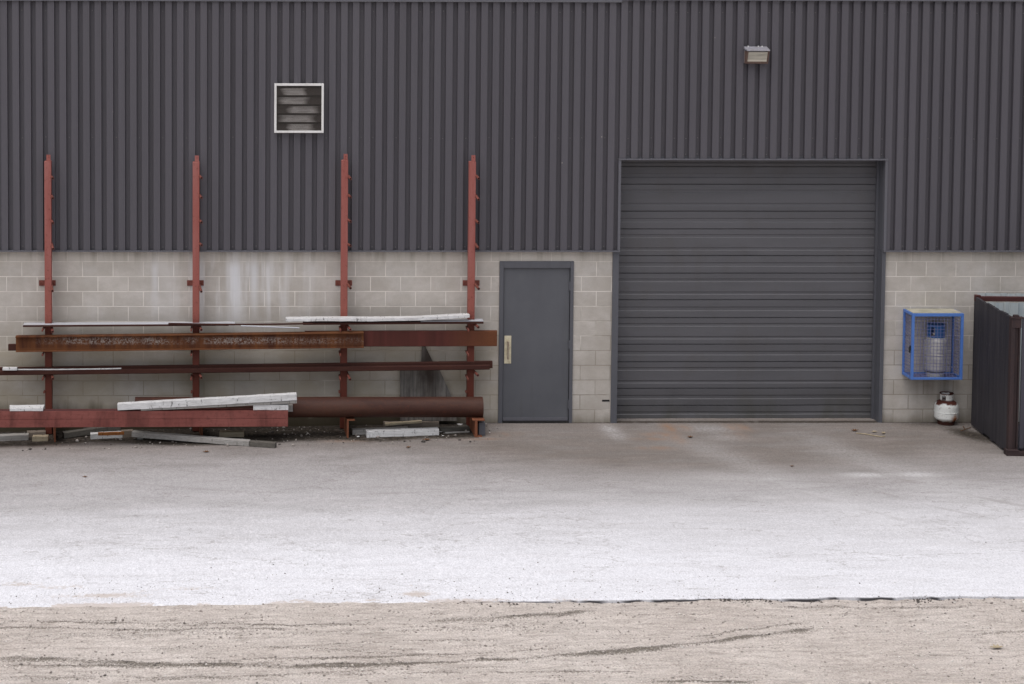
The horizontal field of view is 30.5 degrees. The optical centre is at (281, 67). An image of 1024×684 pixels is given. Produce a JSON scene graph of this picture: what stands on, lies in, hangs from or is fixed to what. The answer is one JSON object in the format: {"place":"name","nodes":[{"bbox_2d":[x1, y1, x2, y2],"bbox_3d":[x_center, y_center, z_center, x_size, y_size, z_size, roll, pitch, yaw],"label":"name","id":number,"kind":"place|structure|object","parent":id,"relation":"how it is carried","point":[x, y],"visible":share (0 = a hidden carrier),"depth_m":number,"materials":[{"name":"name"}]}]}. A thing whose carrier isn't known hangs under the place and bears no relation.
{"place":"outdoors","nodes":[
{"label":"outdoors","id":0,"kind":"place"},
{"bbox_2d":[241,325,298,328],"bbox_3d":[-0.154,3.440,24.495,0.775,0.046,0.018,0,3,-1],"label":"steel rod","id":1,"kind":"object","parent":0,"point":[268,326],"visible":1,"depth_m":24.49,"materials":[{"name":"grey metal"}]},
{"bbox_2d":[0,418,1023,607],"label":"pavement","id":2,"kind":"structure","parent":0,"point":[840,509],"depth_m":20.91,"materials":[{"name":"concrete"}]},
{"bbox_2d":[0,433,28,440],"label":"timber plank","id":3,"kind":"object","parent":2,"relation":"on","point":[14,437],"visible":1,"depth_m":24.40,"materials":[{"name":"white wood"}]},
{"bbox_2d":[27,430,45,436],"bbox_3d":[-3.271,4.881,24.629,0.249,0.071,0.104,0,3,-7],"label":"timber offcut","id":4,"kind":"object","parent":2,"relation":"on","point":[36,432],"visible":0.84,"depth_m":24.59,"materials":[{"name":"beige wood"}]},
{"bbox_2d":[32,435,48,441],"bbox_3d":[-3.184,4.893,24.386,0.210,0.072,0.097,0,3,-1],"label":"wood block","id":5,"kind":"object","parent":2,"relation":"on","point":[36,438],"depth_m":24.34,"materials":[{"name":"beige wood"}]},
{"bbox_2d":[39,155,61,441],"bbox_3d":[-3.056,3.038,24.481,0.271,3.754,0.644,-1,3,-12],"label":"rack upright","id":6,"kind":"object","parent":2,"relation":"on","point":[48,283],"visible":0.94,"depth_m":24.55,"materials":[{"name":"red metal"}]},
{"bbox_2d":[23,322,234,325],"bbox_3d":[-2.029,3.418,24.601,2.808,0.034,0.170,0,3,-1],"label":"sheet strip","id":7,"kind":"object","parent":6,"relation":"on","point":[82,323],"visible":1,"depth_m":24.59,"materials":[{"name":"grey metal"}]},
{"bbox_2d":[15,331,363,351],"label":"steel beam","id":8,"kind":"structure","parent":6,"relation":"on","point":[188,341],"depth_m":24.50,"materials":[{"name":"brown metal"}]},
{"bbox_2d":[0,364,489,374],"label":"steel tube","id":9,"kind":"object","parent":6,"relation":"on","point":[261,369],"visible":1,"depth_m":24.59,"materials":[{"name":"brown metal"}]},
{"bbox_2d":[2,367,16,369],"bbox_3d":[-3.607,3.998,24.524,0.192,0.036,0.060,0,3,-1],"label":"wood block","id":10,"kind":"object","parent":9,"relation":"on","point":[9,368],"depth_m":24.50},
{"bbox_2d":[17,368,120,369],"bbox_3d":[-2.887,4.005,24.544,1.510,0.027,0.022,0,3,-1],"label":"white lath","id":11,"kind":"object","parent":9,"relation":"on","point":[71,369],"visible":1,"depth_m":24.54,"materials":[{"name":"white wood"}]},
{"bbox_2d":[62,427,120,438],"bbox_3d":[-2.536,4.847,24.639,0.785,0.116,0.093,-1,4,-22],"label":"timber plank","id":12,"kind":"object","parent":2,"relation":"on","point":[75,433],"visible":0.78,"depth_m":24.57,"materials":[{"name":"grey wood"}]},
{"bbox_2d":[90,431,121,438],"bbox_3d":[-2.325,4.873,24.493,0.422,0.078,0.103,0,3,-8],"label":"timber offcut","id":13,"kind":"object","parent":2,"relation":"on","point":[93,435],"visible":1,"depth_m":24.45,"materials":[{"name":"white wood"}]},
{"bbox_2d":[98,431,123,435],"bbox_3d":[-2.249,4.824,24.344,0.343,0.042,0.053,0,3,-4],"label":"orange stick","id":14,"kind":"object","parent":13,"relation":"on","point":[109,433],"visible":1,"depth_m":24.32,"materials":[{"name":"orange wood"}]},
{"bbox_2d":[121,429,132,437],"bbox_3d":[-2.052,4.857,24.520,0.158,0.095,0.084,0,3,-5],"label":"wood block","id":15,"kind":"object","parent":2,"relation":"on","point":[128,433],"depth_m":24.48,"materials":[{"name":"beige wood"}]},
{"bbox_2d":[0,408,287,426],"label":"steel beam","id":16,"kind":"structure","parent":2,"relation":"on","point":[231,417],"depth_m":24.03,"materials":[{"name":"red metal"}]},
{"bbox_2d":[10,405,44,410],"bbox_3d":[-3.326,4.436,24.074,0.454,0.045,0.170,0,3,-1],"label":"white board","id":17,"kind":"object","parent":16,"relation":"on","point":[27,407],"visible":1,"depth_m":24.02,"materials":[{"name":"white wood"}]},
{"bbox_2d":[117,392,296,409],"bbox_3d":[-0.971,4.349,24.069,2.333,0.214,0.105,0,3,-1],"label":"white timber","id":18,"kind":"object","parent":16,"relation":"on","point":[224,400],"visible":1,"depth_m":24.02,"materials":[{"name":"white wood"}]},
{"bbox_2d":[141,400,296,410],"bbox_3d":[-0.819,4.396,24.087,2.030,0.135,0.104,0,3,-1],"label":"timber plank","id":19,"kind":"object","parent":16,"relation":"on","point":[257,403],"visible":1,"depth_m":24.04,"materials":[{"name":"grey wood"}]},
{"bbox_2d":[253,404,287,409],"bbox_3d":[-0.144,4.426,24.107,0.457,0.072,0.093,0,3,-1],"label":"timber offcut","id":20,"kind":"object","parent":16,"relation":"on","point":[273,407],"visible":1,"depth_m":24.06,"materials":[{"name":"white wood"}]},
{"bbox_2d":[288,404,292,411],"bbox_3d":[0.098,4.462,24.239,0.091,0.085,0.100,0,3,-1],"label":"wood block","id":21,"kind":"object","parent":16,"relation":"on","point":[290,407],"depth_m":24.19,"materials":[{"name":"grey wood"}]},
{"bbox_2d":[187,156,203,435],"bbox_3d":[-1.109,3.027,24.560,0.243,3.712,0.541,0,3,-10],"label":"rack upright","id":22,"kind":"object","parent":2,"relation":"on","point":[196,283],"visible":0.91,"depth_m":24.58,"materials":[{"name":"red metal"}]},
{"bbox_2d":[8,344,15,350],"bbox_3d":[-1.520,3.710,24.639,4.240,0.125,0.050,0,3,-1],"label":"steel tube","id":23,"kind":"object","parent":22,"relation":"on","point":[11,347],"visible":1,"depth_m":24.57,"materials":[{"name":"brown metal"}]},
{"bbox_2d":[23,324,228,326],"bbox_3d":[-2.067,3.422,24.505,2.724,0.038,0.018,0,3,-1],"label":"flat bar","id":24,"kind":"object","parent":22,"relation":"on","point":[114,325],"visible":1,"depth_m":24.49,"materials":[{"name":"metal"}]},
{"bbox_2d":[168,323,311,324],"bbox_3d":[-0.549,3.404,24.510,1.911,0.032,0.020,0,3,-1],"label":"flat bar","id":25,"kind":"object","parent":22,"relation":"on","point":[240,324],"visible":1,"depth_m":24.50,"materials":[{"name":"metal"}]},
{"bbox_2d":[0,361,492,369],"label":"steel tube","id":26,"kind":"object","parent":22,"relation":"on","point":[490,363],"visible":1,"depth_m":24.68,"materials":[{"name":"brown metal"}]},
{"bbox_2d":[132,430,276,447],"bbox_3d":[-1.020,4.856,24.135,1.959,0.091,0.103,1,3,15],"label":"long timber","id":27,"kind":"object","parent":2,"relation":"on","point":[203,439],"visible":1,"depth_m":24.10,"materials":[{"name":"white wood"}]},
{"bbox_2d":[219,430,243,436],"bbox_3d":[-0.662,4.852,24.472,0.326,0.073,0.093,0,3,3],"label":"wood block","id":28,"kind":"object","parent":2,"relation":"on","point":[234,433],"depth_m":24.43,"materials":[{"name":"brown wood"}]},
{"bbox_2d":[22,423,501,450],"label":"rubbish crumbs","id":29,"kind":"object","parent":2,"relation":"on","point":[272,431],"visible":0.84,"depth_m":24.29,"materials":[{"name":"stone"}]},
{"bbox_2d":[335,154,354,437],"bbox_3d":[0.842,3.007,24.516,0.235,3.702,0.665,0,3,-1],"label":"rack upright","id":30,"kind":"object","parent":2,"relation":"on","point":[344,283],"visible":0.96,"depth_m":24.61,"materials":[{"name":"red metal"}]},
{"bbox_2d":[135,397,483,416],"bbox_3d":[0.360,4.479,24.365,4.580,0.272,0.268,0,3,-1],"label":"steel pipe","id":31,"kind":"object","parent":30,"relation":"on","point":[388,406],"visible":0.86,"depth_m":24.27,"materials":[{"name":"metal"}]},
{"bbox_2d":[303,321,483,324],"bbox_3d":[1.483,3.403,24.665,2.405,0.041,0.160,0,3,-1],"label":"flat bar","id":32,"kind":"object","parent":30,"relation":"on","point":[358,322],"visible":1,"depth_m":24.59,"materials":[{"name":"metal"}]},
{"bbox_2d":[286,313,469,321],"bbox_3d":[1.275,3.331,24.612,2.444,0.094,0.134,0,3,-1],"label":"white plank","id":33,"kind":"object","parent":32,"relation":"on","point":[377,318],"visible":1,"depth_m":24.56,"materials":[{"name":"white wood"}]},
{"bbox_2d":[421,319,482,321],"bbox_3d":[2.268,3.380,24.689,0.840,0.017,0.140,0,3,-1],"label":"sheet strip","id":34,"kind":"object","parent":32,"relation":"on","point":[458,320],"visible":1,"depth_m":24.64,"materials":[{"name":"grey metal"}]},
{"bbox_2d":[352,426,407,434],"bbox_3d":[1.303,4.821,24.525,0.746,0.080,0.104,0,3,-3],"label":"timber offcut","id":35,"kind":"object","parent":2,"relation":"on","point":[359,431],"visible":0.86,"depth_m":24.47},
{"bbox_2d":[366,427,438,437],"bbox_3d":[1.591,4.817,24.384,0.961,0.103,0.103,0,3,-4],"label":"timber offcut","id":36,"kind":"object","parent":2,"relation":"on","point":[398,432],"visible":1,"depth_m":24.34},
{"bbox_2d":[383,421,438,427],"bbox_3d":[1.729,4.776,24.696,0.741,0.100,0.053,0,3,3],"label":"timber plank","id":37,"kind":"object","parent":2,"relation":"on","point":[424,424],"visible":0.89,"depth_m":24.67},
{"bbox_2d":[385,420,421,425],"bbox_3d":[1.620,4.743,24.656,0.492,0.067,0.065,0,3,-1],"label":"timber offcut","id":38,"kind":"object","parent":37,"relation":"on","point":[402,422],"visible":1,"depth_m":24.63,"materials":[{"name":"beige wood"}]},
{"bbox_2d":[400,346,456,420],"bbox_3d":[1.978,4.256,24.892,0.772,1.011,0.074,0,3,-1],"label":"plywood sheet","id":39,"kind":"object","parent":2,"relation":"on","point":[424,383],"visible":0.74,"depth_m":24.88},
{"bbox_2d":[439,425,468,431],"bbox_3d":[2.290,4.810,24.613,0.395,0.058,0.093,-1,3,-16],"label":"timber plank","id":40,"kind":"object","parent":2,"relation":"on","point":[454,428],"visible":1,"depth_m":24.58,"materials":[{"name":"grey wood"}]},
{"bbox_2d":[445,431,469,433],"bbox_3d":[2.324,4.834,24.488,0.332,0.025,0.033,0,3,-8],"label":"timber offcut","id":41,"kind":"object","parent":2,"relation":"on","point":[458,432],"visible":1,"depth_m":24.49,"materials":[{"name":"grey wood"}]},
{"bbox_2d":[463,155,484,436],"bbox_3d":[2.554,3.006,24.509,0.226,3.659,0.747,0,3,-1],"label":"rack upright","id":42,"kind":"object","parent":2,"relation":"on","point":[471,283],"visible":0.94,"depth_m":24.65,"materials":[{"name":"red metal"}]},
{"bbox_2d":[305,330,496,346],"bbox_3d":[1.589,3.619,24.664,2.569,0.214,0.052,0,3,-1],"label":"steel channel","id":43,"kind":"object","parent":42,"relation":"on","point":[382,338],"visible":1,"depth_m":24.65,"materials":[{"name":"red metal"}]},
{"bbox_2d":[478,421,484,434],"bbox_3d":[2.632,4.758,24.399,0.085,0.165,0.160,0,3,-1],"label":"grey block","id":44,"kind":"object","parent":2,"relation":"on","point":[481,427],"depth_m":24.32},
{"bbox_2d":[9,533,1006,603],"bbox_3d":[3.333,5.172,19.510,12.162,0.114,2.743,0,3,-1],"label":"scattered grit","id":45,"kind":"object","parent":2,"relation":"on","point":[398,589],"visible":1,"depth_m":18.50,"materials":[{"name":"stone"}]},
{"bbox_2d":[0,0,1023,431],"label":"warehouse","id":46,"kind":"structure","parent":2,"relation":"on","point":[682,210],"depth_m":24.79,"materials":[{"name":"metal"}]},
{"bbox_2d":[502,268,569,420],"bbox_3d":[3.439,3.745,24.945,0.904,2.083,0.113,0,3,-1],"label":"door","id":47,"kind":"structure","parent":46,"relation":"in","point":[536,342],"depth_m":24.95,"materials":[{"name":"paint"}]},
{"bbox_2d":[617,160,875,417],"bbox_3d":[6.313,2.953,25.191,3.601,3.739,0.035,0,3,-1],"label":"garage door","id":48,"kind":"structure","parent":46,"relation":"in","point":[746,286],"depth_m":25.18,"materials":[{"name":"paint"}]},
{"bbox_2d":[744,46,769,63],"bbox_3d":[6.328,-0.166,24.620,0.311,0.234,0.174,0,3,-1],"label":"wall lamp","id":49,"kind":"object","parent":46,"relation":"attached to","point":[756,54],"visible":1,"depth_m":24.60,"materials":[{"name":"beige glass"}]},
{"bbox_2d":[902,309,963,379],"bbox_3d":[8.746,3.721,24.863,0.714,0.899,0.345,0,3,-1],"label":"gas cage","id":50,"kind":"object","parent":46,"relation":"attached to","point":[916,375],"visible":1,"depth_m":24.72,"materials":[{"name":"blue paint"}]},
{"bbox_2d":[923,323,946,376],"bbox_3d":[8.796,3.803,24.869,0.302,0.710,0.302,0,3,-1],"label":"gas cylinder","id":51,"kind":"object","parent":50,"relation":"in","point":[931,368],"visible":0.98,"depth_m":24.76,"materials":[{"name":"metal"}]},
{"bbox_2d":[934,391,958,425],"bbox_3d":[8.991,4.607,25.006,0.321,0.437,0.321,0,3,-1],"label":"propane tank","id":52,"kind":"object","parent":2,"relation":"on","point":[946,409],"visible":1,"depth_m":24.91,"materials":[{"name":"white metal"}]},
{"bbox_2d":[971,293,1023,455],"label":"open bin","id":53,"kind":"object","parent":2,"relation":"on","point":[997,411],"visible":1,"depth_m":23.91,"materials":[{"name":"metal"}]},
{"bbox_2d":[0,597,1023,683],"bbox_3d":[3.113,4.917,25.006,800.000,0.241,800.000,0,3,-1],"label":"ground","id":54,"kind":"structure","parent":0,"point":[828,648],"depth_m":17.04,"materials":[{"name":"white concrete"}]},
{"bbox_2d":[457,588,1014,607],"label":"tar crumbs","id":55,"kind":"object","parent":54,"relation":"on","point":[918,600],"visible":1,"depth_m":18.11,"materials":[{"name":"asphalt"}]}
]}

